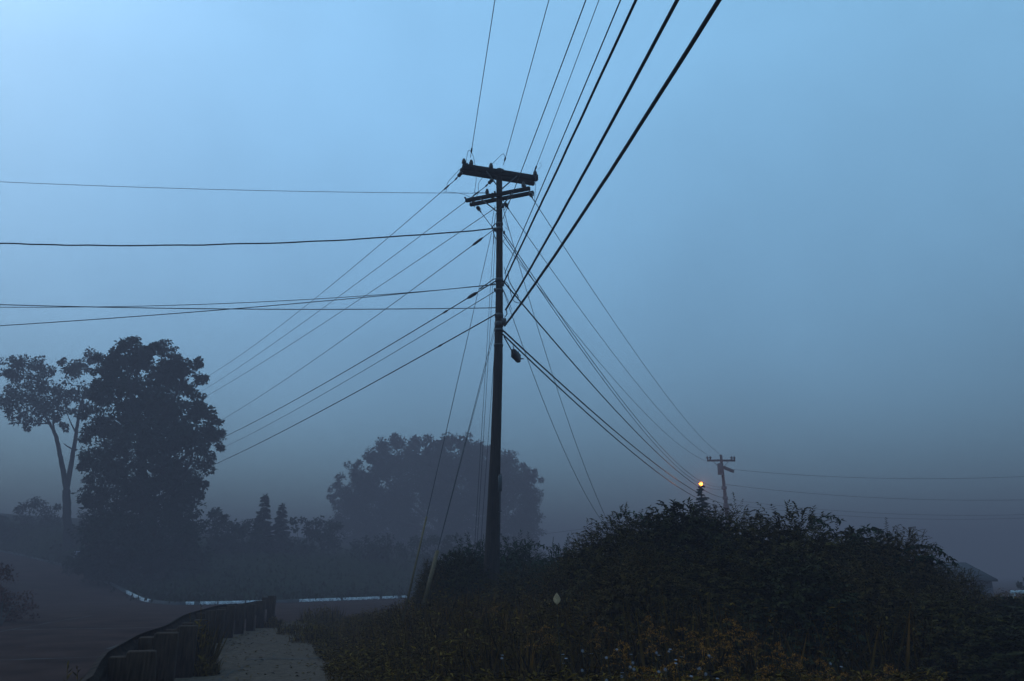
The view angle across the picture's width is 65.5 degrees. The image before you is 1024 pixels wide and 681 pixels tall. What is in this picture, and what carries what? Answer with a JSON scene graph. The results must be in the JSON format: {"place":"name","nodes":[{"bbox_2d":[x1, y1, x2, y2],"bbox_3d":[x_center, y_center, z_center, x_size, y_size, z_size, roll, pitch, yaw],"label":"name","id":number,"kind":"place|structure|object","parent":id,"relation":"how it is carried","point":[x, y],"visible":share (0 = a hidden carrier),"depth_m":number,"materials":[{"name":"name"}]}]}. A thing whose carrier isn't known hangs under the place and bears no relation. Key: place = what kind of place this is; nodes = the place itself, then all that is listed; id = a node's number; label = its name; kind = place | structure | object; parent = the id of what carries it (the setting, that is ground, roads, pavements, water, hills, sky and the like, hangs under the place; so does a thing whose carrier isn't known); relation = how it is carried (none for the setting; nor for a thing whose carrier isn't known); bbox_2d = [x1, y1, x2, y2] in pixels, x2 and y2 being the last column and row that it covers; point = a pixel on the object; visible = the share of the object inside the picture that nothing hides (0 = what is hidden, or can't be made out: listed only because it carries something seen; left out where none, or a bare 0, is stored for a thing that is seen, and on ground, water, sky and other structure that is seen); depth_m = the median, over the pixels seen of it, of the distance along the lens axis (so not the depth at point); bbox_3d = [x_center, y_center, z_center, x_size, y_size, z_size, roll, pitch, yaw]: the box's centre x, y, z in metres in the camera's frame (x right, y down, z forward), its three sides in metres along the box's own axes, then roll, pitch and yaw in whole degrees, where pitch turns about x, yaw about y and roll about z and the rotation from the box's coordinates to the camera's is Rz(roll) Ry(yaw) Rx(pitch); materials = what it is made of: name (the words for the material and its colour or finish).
{"place":"outdoors","nodes":[
{"label":"outdoors","id":0,"kind":"place"},
{"bbox_2d":[174,623,350,680],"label":"sidewalk","id":1,"kind":"structure","parent":0,"point":[284,672],"depth_m":14.06,"materials":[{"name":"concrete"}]},
{"bbox_2d":[0,513,614,602],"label":"grass bank","id":2,"kind":"structure","parent":0,"point":[243,563],"depth_m":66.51,"materials":[{"name":"green plant"}]},
{"bbox_2d":[12,496,63,527],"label":"bush","id":3,"kind":"object","parent":2,"relation":"on","point":[35,504],"visible":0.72,"depth_m":92.50,"materials":[{"name":"green plant"}]},
{"bbox_2d":[0,346,107,551],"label":"broadleaf tree","id":4,"kind":"object","parent":2,"relation":"on","point":[45,408],"visible":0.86,"depth_m":82.22,"materials":[{"name":"green plant"}]},
{"bbox_2d":[49,510,89,548],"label":"bush","id":5,"kind":"object","parent":2,"relation":"on","point":[78,536],"visible":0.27,"depth_m":81.36,"materials":[{"name":"green plant"}]},
{"bbox_2d":[60,335,226,583],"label":"broadleaf tree","id":6,"kind":"object","parent":2,"relation":"on","point":[146,549],"visible":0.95,"depth_m":61.35,"materials":[{"name":"green plant"}]},
{"bbox_2d":[201,507,244,554],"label":"bush","id":7,"kind":"object","parent":2,"relation":"on","point":[223,542],"visible":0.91,"depth_m":72.40,"materials":[{"name":"green plant"}]},
{"bbox_2d":[222,518,267,552],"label":"bush","id":8,"kind":"object","parent":2,"relation":"on","point":[244,531],"visible":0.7,"depth_m":75.44,"materials":[{"name":"green plant"}]},
{"bbox_2d":[250,493,275,552],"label":"spruce tree","id":9,"kind":"object","parent":2,"relation":"on","point":[263,525],"visible":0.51,"depth_m":77.78,"materials":[{"name":"green plant"}]},
{"bbox_2d":[271,503,292,552],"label":"spruce tree","id":10,"kind":"object","parent":2,"relation":"on","point":[279,527],"visible":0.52,"depth_m":79.53,"materials":[{"name":"green plant"}]},
{"bbox_2d":[282,516,329,553],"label":"bush","id":11,"kind":"object","parent":2,"relation":"on","point":[316,534],"visible":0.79,"depth_m":77.34,"materials":[{"name":"green plant"}]},
{"bbox_2d":[310,515,362,553],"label":"bush","id":12,"kind":"object","parent":2,"relation":"on","point":[331,533],"visible":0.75,"depth_m":81.53,"materials":[{"name":"green plant"}]},
{"bbox_2d":[350,532,409,562],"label":"bush","id":13,"kind":"object","parent":2,"relation":"on","point":[381,553],"visible":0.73,"depth_m":76.37,"materials":[{"name":"green plant"}]},
{"bbox_2d":[322,431,546,557],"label":"broadleaf tree","id":14,"kind":"object","parent":2,"relation":"on","point":[394,511],"visible":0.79,"depth_m":128.05,"materials":[{"name":"green plant"}]},
{"bbox_2d":[404,532,470,571],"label":"bush","id":15,"kind":"object","parent":2,"relation":"on","point":[432,540],"visible":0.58,"depth_m":74.86,"materials":[{"name":"green plant"}]},
{"bbox_2d":[706,455,735,529],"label":"utility pole","id":16,"kind":"object","parent":2,"relation":"on","point":[720,467],"visible":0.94,"depth_m":71.15,"materials":[{"name":"brown wood"}]},
{"bbox_2d":[505,234,715,486],"bbox_3d":[9.249,5.800,45.561,0.024,2.236,56.565,-6,-17,19],"label":"overhead wire","id":17,"kind":"object","parent":16,"relation":"attached to","point":[591,359],"visible":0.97,"depth_m":27.68,"materials":[{"name":"black metal"}]},
{"bbox_2d":[0,552,1022,680],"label":"road","id":18,"kind":"structure","parent":0,"point":[118,616],"depth_m":31.47,"materials":[{"name":"grey asphalt"}]},
{"bbox_2d":[0,550,410,604],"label":"kerb","id":19,"kind":"structure","parent":18,"relation":"on","point":[182,603],"depth_m":48.76,"materials":[{"name":"grey concrete"}]},
{"bbox_2d":[0,0,1023,576],"label":"sky","id":20,"kind":"structure","parent":0,"point":[811,241],"materials":[{"name":"blue"}]},
{"bbox_2d":[245,617,858,680],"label":"verge","id":21,"kind":"structure","parent":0,"point":[456,675],"depth_m":10.67,"materials":[{"name":"green plant"}]},
{"bbox_2d":[81,596,275,680],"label":"guardrail","id":22,"kind":"object","parent":21,"relation":"on","point":[166,652],"visible":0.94,"depth_m":10.34,"materials":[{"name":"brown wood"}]},
{"bbox_2d":[172,619,231,664],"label":"weed clump","id":23,"kind":"object","parent":21,"relation":"on","point":[204,644],"visible":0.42,"depth_m":12.71,"materials":[{"name":"green plant"}]},
{"bbox_2d":[193,654,222,676],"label":"weed clump","id":24,"kind":"object","parent":21,"relation":"on","point":[205,667],"visible":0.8,"depth_m":12.03,"materials":[{"name":"green plant"}]},
{"bbox_2d":[264,615,285,627],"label":"weed clump","id":25,"kind":"object","parent":21,"relation":"on","point":[272,623],"visible":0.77,"depth_m":22.77,"materials":[{"name":"green plant"}]},
{"bbox_2d":[275,618,328,634],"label":"weed clump","id":26,"kind":"object","parent":21,"relation":"on","point":[290,629],"visible":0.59,"depth_m":20.34,"materials":[{"name":"green plant"}]},
{"bbox_2d":[288,621,346,642],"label":"weed clump","id":27,"kind":"object","parent":21,"relation":"on","point":[306,634],"visible":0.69,"depth_m":17.98,"materials":[{"name":"green plant"}]},
{"bbox_2d":[296,604,347,623],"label":"weed clump","id":28,"kind":"object","parent":21,"relation":"on","point":[325,616],"visible":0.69,"depth_m":25.02,"materials":[{"name":"green plant"}]},
{"bbox_2d":[407,556,455,624],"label":"leafy shrub","id":29,"kind":"object","parent":21,"relation":"on","point":[435,580],"visible":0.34,"depth_m":16.69,"materials":[{"name":"green plant"}]},
{"bbox_2d":[410,550,498,617],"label":"leafy shrub","id":30,"kind":"object","parent":21,"relation":"on","point":[458,576],"visible":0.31,"depth_m":17.15,"materials":[{"name":"green plant"}]},
{"bbox_2d":[442,533,502,595],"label":"leafy shrub","id":31,"kind":"object","parent":21,"relation":"on","point":[467,551],"visible":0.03,"depth_m":20.01,"materials":[{"name":"green plant"}]},
{"bbox_2d":[446,150,537,598],"bbox_3d":[-0.517,0.998,19.350,2.583,11.885,1.503,0,-16,0],"label":"utility pole","id":32,"kind":"object","parent":21,"relation":"on","point":[494,511],"visible":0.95,"depth_m":19.55,"materials":[{"name":"brown wood"}]},
{"bbox_2d":[11,182,404,192],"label":"overhead wire","id":33,"kind":"object","parent":32,"relation":"attached to","point":[217,189],"visible":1,"depth_m":19.82,"materials":[{"name":"black metal"}]},
{"bbox_2d":[0,228,493,245],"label":"overhead wire","id":34,"kind":"object","parent":32,"relation":"attached to","point":[251,243],"visible":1,"depth_m":19.65,"materials":[{"name":"black metal"}]},
{"bbox_2d":[0,304,495,309],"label":"overhead wire","id":35,"kind":"object","parent":32,"relation":"attached to","point":[246,309],"visible":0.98,"depth_m":19.20,"materials":[{"name":"black metal"}]},
{"bbox_2d":[0,284,495,307],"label":"overhead wire","id":36,"kind":"object","parent":32,"relation":"attached to","point":[240,302],"visible":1,"depth_m":19.22,"materials":[{"name":"black metal"}]},
{"bbox_2d":[0,284,496,325],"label":"overhead wire","id":37,"kind":"object","parent":32,"relation":"attached to","point":[225,309],"visible":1,"depth_m":19.25,"materials":[{"name":"black metal"}]},
{"bbox_2d":[190,181,453,385],"bbox_3d":[-13.134,-0.357,41.024,0.044,3.921,46.860,9,-19,-28],"label":"overhead wire","id":38,"kind":"object","parent":32,"relation":"attached to","point":[447,186],"visible":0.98,"depth_m":27.35,"materials":[{"name":"black metal"}]},
{"bbox_2d":[189,187,484,398],"bbox_3d":[-12.665,0.185,40.933,0.040,3.059,47.036,9,-19,-29],"label":"overhead wire","id":39,"kind":"object","parent":32,"relation":"attached to","point":[356,283],"visible":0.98,"depth_m":28.51,"materials":[{"name":"black metal"}]},
{"bbox_2d":[191,207,495,404],"bbox_3d":[-12.482,0.767,40.568,0.018,3.278,47.481,9,-19,-29],"label":"overhead wire","id":40,"kind":"object","parent":32,"relation":"attached to","point":[368,293],"visible":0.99,"depth_m":26.90,"materials":[{"name":"black metal"}]},
{"bbox_2d":[193,280,495,450],"bbox_3d":[-11.962,3.322,39.375,0.090,1.779,46.233,9,-19,-29],"label":"overhead wire","id":41,"kind":"object","parent":32,"relation":"attached to","point":[470,296],"visible":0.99,"depth_m":25.53,"materials":[{"name":"black metal"}]},
{"bbox_2d":[200,314,495,470],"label":"overhead wire","id":42,"kind":"object","parent":32,"relation":"attached to","point":[440,345],"visible":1,"depth_m":26.04,"materials":[{"name":"black metal"}]},
{"bbox_2d":[211,230,492,425],"bbox_3d":[-11.991,1.929,41.174,0.070,2.639,48.527,9,-18,-27],"label":"overhead wire","id":43,"kind":"object","parent":32,"relation":"attached to","point":[477,241],"visible":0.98,"depth_m":25.93,"materials":[{"name":"black metal"}]},
{"bbox_2d":[216,292,493,450],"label":"overhead wire","id":44,"kind":"object","parent":32,"relation":"attached to","point":[382,359],"visible":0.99,"depth_m":26.35,"materials":[{"name":"black metal"}]},
{"bbox_2d":[402,233,491,620],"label":"guy wire","id":45,"kind":"object","parent":32,"relation":"attached to","point":[410,587],"visible":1,"depth_m":14.05,"materials":[{"name":"grey metal"}]},
{"bbox_2d":[422,323,495,606],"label":"guy wire","id":46,"kind":"object","parent":32,"relation":"attached to","point":[427,589],"visible":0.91,"depth_m":14.50,"materials":[{"name":"grey metal"}]},
{"bbox_2d":[503,0,585,217],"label":"overhead wire","id":47,"kind":"object","parent":32,"relation":"attached to","point":[548,98],"visible":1,"depth_m":13.66,"materials":[{"name":"black metal"}]},
{"bbox_2d":[503,208,607,521],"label":"service wire","id":48,"kind":"object","parent":32,"relation":"attached to","point":[547,358],"visible":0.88,"depth_m":23.25,"materials":[{"name":"black metal"}]},
{"bbox_2d":[504,0,620,273],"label":"overhead wire","id":49,"kind":"object","parent":32,"relation":"attached to","point":[569,122],"visible":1,"depth_m":12.84,"materials":[{"name":"black metal"}]},
{"bbox_2d":[504,0,636,280],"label":"overhead cable","id":50,"kind":"object","parent":32,"relation":"attached to","point":[599,78],"visible":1,"depth_m":12.80,"materials":[{"name":"black rubber"}]},
{"bbox_2d":[505,0,678,310],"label":"overhead cable","id":51,"kind":"object","parent":32,"relation":"attached to","point":[663,25],"visible":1,"depth_m":11.27,"materials":[{"name":"black rubber"}]},
{"bbox_2d":[509,210,710,456],"bbox_3d":[8.975,3.835,46.448,0.020,1.524,55.737,-6,-17,18],"label":"overhead wire","id":52,"kind":"object","parent":32,"relation":"attached to","point":[589,321],"visible":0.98,"depth_m":28.62,"materials":[{"name":"black metal"}]},
{"bbox_2d":[502,334,719,506],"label":"overhead wire","id":53,"kind":"object","parent":32,"relation":"attached to","point":[511,342],"visible":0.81,"depth_m":25.68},
{"bbox_2d":[503,235,718,489],"bbox_3d":[9.267,5.966,45.512,0.024,2.395,56.578,-6,-17,19],"label":"overhead wire","id":54,"kind":"object","parent":32,"relation":"attached to","point":[589,360],"visible":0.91,"depth_m":27.41,"materials":[{"name":"black metal"}]},
{"bbox_2d":[504,0,721,326],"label":"overhead cable","id":55,"kind":"object","parent":32,"relation":"attached to","point":[676,67],"visible":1,"depth_m":9.98,"materials":[{"name":"black rubber"}]},
{"bbox_2d":[503,281,722,497],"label":"overhead wire","id":56,"kind":"object","parent":32,"relation":"attached to","point":[588,380],"visible":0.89,"depth_m":26.73,"materials":[{"name":"black metal"}]},
{"bbox_2d":[503,330,723,503],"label":"overhead wire","id":57,"kind":"object","parent":32,"relation":"attached to","point":[510,337],"visible":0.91,"depth_m":25.88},
{"bbox_2d":[533,199,717,452],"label":"overhead wire","id":58,"kind":"object","parent":32,"relation":"attached to","point":[612,319],"visible":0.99,"depth_m":28.36,"materials":[{"name":"black metal"}]},
{"bbox_2d":[471,561,544,608],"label":"leafy shrub","id":59,"kind":"object","parent":21,"relation":"on","point":[511,581],"visible":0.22,"depth_m":16.02,"materials":[{"name":"green plant"}]},
{"bbox_2d":[465,529,554,592],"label":"leafy shrub","id":60,"kind":"object","parent":21,"relation":"on","point":[513,562],"visible":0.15,"depth_m":19.66,"materials":[{"name":"green plant"}]},
{"bbox_2d":[524,625,557,678],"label":"goldenrod plant","id":61,"kind":"object","parent":21,"relation":"on","point":[541,630],"visible":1,"depth_m":8.44,"materials":[{"name":"green plant"}]},
{"bbox_2d":[520,551,576,617],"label":"leafy shrub","id":62,"kind":"object","parent":21,"relation":"on","point":[539,584],"visible":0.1,"depth_m":14.46,"materials":[{"name":"green plant"}]},
{"bbox_2d":[517,533,581,603],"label":"leafy shrub","id":63,"kind":"object","parent":21,"relation":"on","point":[555,555],"visible":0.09,"depth_m":15.51,"materials":[{"name":"green plant"}]},
{"bbox_2d":[542,520,617,613],"bbox_3d":[1.388,4.138,13.340,2.091,2.294,1.944,-8,-18,27],"label":"leafy shrub","id":64,"kind":"object","parent":21,"relation":"on","point":[557,588],"visible":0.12,"depth_m":13.36,"materials":[{"name":"green plant"}]},
{"bbox_2d":[587,621,612,680],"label":"goldenrod plant","id":65,"kind":"object","parent":21,"relation":"on","point":[598,628],"visible":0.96,"depth_m":8.06,"materials":[{"name":"green plant"}]},
{"bbox_2d":[534,503,704,627],"bbox_3d":[1.888,3.935,12.867,3.061,2.601,3.008,5,-17,-16],"label":"leafy shrub","id":66,"kind":"object","parent":21,"relation":"on","point":[622,537],"visible":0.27,"depth_m":12.64,"materials":[{"name":"green plant"}]},
{"bbox_2d":[600,640,652,680],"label":"goldenrod plant","id":67,"kind":"object","parent":21,"relation":"on","point":[623,650],"visible":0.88,"depth_m":6.89,"materials":[{"name":"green plant"}]},
{"bbox_2d":[555,539,712,680],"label":"leafy shrub","id":68,"kind":"object","parent":21,"relation":"on","point":[638,590],"visible":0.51,"depth_m":9.85,"materials":[{"name":"green plant"}]},
{"bbox_2d":[628,665,666,680],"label":"goldenrod plant","id":69,"kind":"object","parent":21,"relation":"on","point":[644,668],"visible":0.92,"depth_m":5.75,"materials":[{"name":"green plant"}]},
{"bbox_2d":[635,616,662,680],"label":"goldenrod plant","id":70,"kind":"object","parent":21,"relation":"on","point":[650,629],"visible":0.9,"depth_m":8.08,"materials":[{"name":"green plant"}]},
{"bbox_2d":[643,625,676,680],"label":"goldenrod plant","id":71,"kind":"object","parent":21,"relation":"on","point":[659,632],"visible":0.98,"depth_m":7.49,"materials":[{"name":"green plant"}]},
{"bbox_2d":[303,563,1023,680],"bbox_3d":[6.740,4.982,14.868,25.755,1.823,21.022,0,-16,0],"label":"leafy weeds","id":72,"kind":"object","parent":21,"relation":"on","point":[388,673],"visible":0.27,"depth_m":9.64,"materials":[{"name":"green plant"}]},
{"bbox_2d":[657,659,699,680],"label":"goldenrod plant","id":73,"kind":"object","parent":21,"relation":"on","point":[674,672],"visible":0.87,"depth_m":5.94,"materials":[{"name":"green plant"}]},
{"bbox_2d":[666,626,701,679],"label":"goldenrod plant","id":74,"kind":"object","parent":21,"relation":"on","point":[686,638],"visible":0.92,"depth_m":7.33,"materials":[{"name":"green plant"}]},
{"bbox_2d":[612,497,763,581],"bbox_3d":[2.910,4.056,13.211,3.247,2.856,3.405,5,-17,-16],"label":"leafy shrub","id":75,"kind":"object","parent":21,"relation":"on","point":[691,526],"visible":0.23,"depth_m":12.96,"materials":[{"name":"green plant"}]},
{"bbox_2d":[679,642,719,677],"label":"goldenrod plant","id":76,"kind":"object","parent":21,"relation":"on","point":[701,645],"visible":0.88,"depth_m":6.52,"materials":[{"name":"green plant"}]},
{"bbox_2d":[694,484,729,562],"bbox_3d":[7.015,7.764,29.003,2.582,5.039,2.912,-6,-18,21],"label":"spruce tree","id":77,"kind":"object","parent":21,"relation":"on","point":[701,498],"visible":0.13,"depth_m":29.50,"materials":[{"name":"green plant"}]},
{"bbox_2d":[683,629,745,680],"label":"goldenrod plant","id":78,"kind":"object","parent":21,"relation":"on","point":[716,636],"visible":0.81,"depth_m":6.92,"materials":[{"name":"green plant"}]},
{"bbox_2d":[612,540,845,677],"bbox_3d":[2.654,3.630,10.598,3.593,1.910,2.354,-12,-20,35],"label":"leafy shrub","id":79,"kind":"object","parent":21,"relation":"on","point":[711,570],"visible":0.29,"depth_m":10.37,"materials":[{"name":"green plant"}]},
{"bbox_2d":[718,654,745,680],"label":"goldenrod plant","id":80,"kind":"object","parent":21,"relation":"on","point":[733,662],"visible":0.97,"depth_m":6.14,"materials":[{"name":"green plant"}]},
{"bbox_2d":[721,617,750,680],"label":"goldenrod plant","id":81,"kind":"object","parent":21,"relation":"on","point":[733,635],"visible":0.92,"depth_m":7.13,"materials":[{"name":"green plant"}]},
{"bbox_2d":[681,494,799,584],"bbox_3d":[3.956,4.153,13.696,3.160,3.053,3.398,4,-17,-12],"label":"leafy shrub","id":82,"kind":"object","parent":21,"relation":"on","point":[731,517],"visible":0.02,"depth_m":13.91,"materials":[{"name":"green plant"}]},
{"bbox_2d":[738,631,772,679],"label":"goldenrod plant","id":83,"kind":"object","parent":21,"relation":"on","point":[757,639],"visible":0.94,"depth_m":7.67,"materials":[{"name":"green plant"}]},
{"bbox_2d":[755,642,809,679],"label":"goldenrod plant","id":84,"kind":"object","parent":21,"relation":"on","point":[781,655],"visible":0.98,"depth_m":6.71,"materials":[{"name":"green plant"}]},
{"bbox_2d":[772,653,821,680],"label":"goldenrod plant","id":85,"kind":"object","parent":21,"relation":"on","point":[798,663],"visible":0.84,"depth_m":7.08,"materials":[{"name":"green plant"}]},
{"bbox_2d":[715,550,893,680],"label":"leafy shrub","id":86,"kind":"object","parent":21,"relation":"on","point":[808,577],"visible":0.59,"depth_m":9.53,"materials":[{"name":"green plant"}]},
{"bbox_2d":[708,500,914,603],"bbox_3d":[4.435,3.887,12.338,3.726,2.839,3.661,5,-17,-17],"label":"leafy shrub","id":87,"kind":"object","parent":21,"relation":"on","point":[797,539],"visible":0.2,"depth_m":12.24,"materials":[{"name":"green plant"}]},
{"bbox_2d":[809,660,834,680],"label":"goldenrod plant","id":88,"kind":"object","parent":21,"relation":"on","point":[828,668],"visible":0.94,"depth_m":6.89,"materials":[{"name":"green plant"}]},
{"bbox_2d":[792,552,948,679],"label":"leafy shrub","id":89,"kind":"object","parent":21,"relation":"on","point":[890,588],"visible":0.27,"depth_m":9.91,"materials":[{"name":"green plant"}]},
{"bbox_2d":[804,525,937,597],"bbox_3d":[5.883,4.278,13.245,3.143,2.362,2.997,12,-20,-35],"label":"leafy shrub","id":90,"kind":"object","parent":21,"relation":"on","point":[859,541],"visible":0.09,"depth_m":12.93,"materials":[{"name":"green plant"}]},
{"bbox_2d":[855,518,975,599],"bbox_3d":[6.169,4.050,12.741,2.614,2.419,2.430,-15,-22,41],"label":"leafy shrub","id":91,"kind":"object","parent":21,"relation":"on","point":[895,552],"visible":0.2,"depth_m":12.58,"materials":[{"name":"green plant"}]},
{"bbox_2d":[904,543,958,566],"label":"arching shoot","id":92,"kind":"object","parent":91,"relation":"attached to","point":[939,551],"visible":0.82,"depth_m":12.88,"materials":[{"name":"green plant"}]},
{"bbox_2d":[914,554,951,573],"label":"arching shoot","id":93,"kind":"object","parent":91,"relation":"attached to","point":[931,558],"visible":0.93,"depth_m":12.44,"materials":[{"name":"green plant"}]},
{"bbox_2d":[902,553,956,594],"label":"leafy shrub","id":94,"kind":"object","parent":21,"relation":"on","point":[928,571],"visible":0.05,"depth_m":12.62,"materials":[{"name":"green plant"}]},
{"bbox_2d":[870,584,1023,680],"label":"leafy shrub","id":95,"kind":"object","parent":21,"relation":"on","point":[953,612],"visible":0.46,"depth_m":9.16,"materials":[{"name":"green plant"}]},
{"bbox_2d":[926,563,1005,621],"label":"leafy shrub","id":96,"kind":"object","parent":21,"relation":"on","point":[964,583],"visible":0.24,"depth_m":11.89,"materials":[{"name":"green plant"}]},
{"bbox_2d":[922,613,1023,680],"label":"leafy shrub","id":97,"kind":"object","parent":21,"relation":"on","point":[1017,632],"visible":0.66,"depth_m":8.79,"materials":[{"name":"green plant"}]},
{"bbox_2d":[965,596,1023,639],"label":"leafy shrub","id":98,"kind":"object","parent":21,"relation":"on","point":[1011,605],"visible":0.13,"depth_m":11.76,"materials":[{"name":"green plant"}]},
{"bbox_2d":[533,553,1023,586],"bbox_3d":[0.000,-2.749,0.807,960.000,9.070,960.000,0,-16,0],"label":"ground","id":99,"kind":"structure","parent":0,"point":[1006,581],"depth_m":192.60,"materials":[{"name":"soil"}]},
{"bbox_2d":[0,562,39,625],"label":"bush","id":100,"kind":"object","parent":99,"relation":"on","point":[4,598],"visible":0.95,"depth_m":28.61,"materials":[{"name":"green plant"}]},
{"bbox_2d":[927,562,997,600],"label":"house","id":101,"kind":"structure","parent":99,"relation":"on","point":[984,576],"depth_m":38.59,"materials":[{"name":"grey"}]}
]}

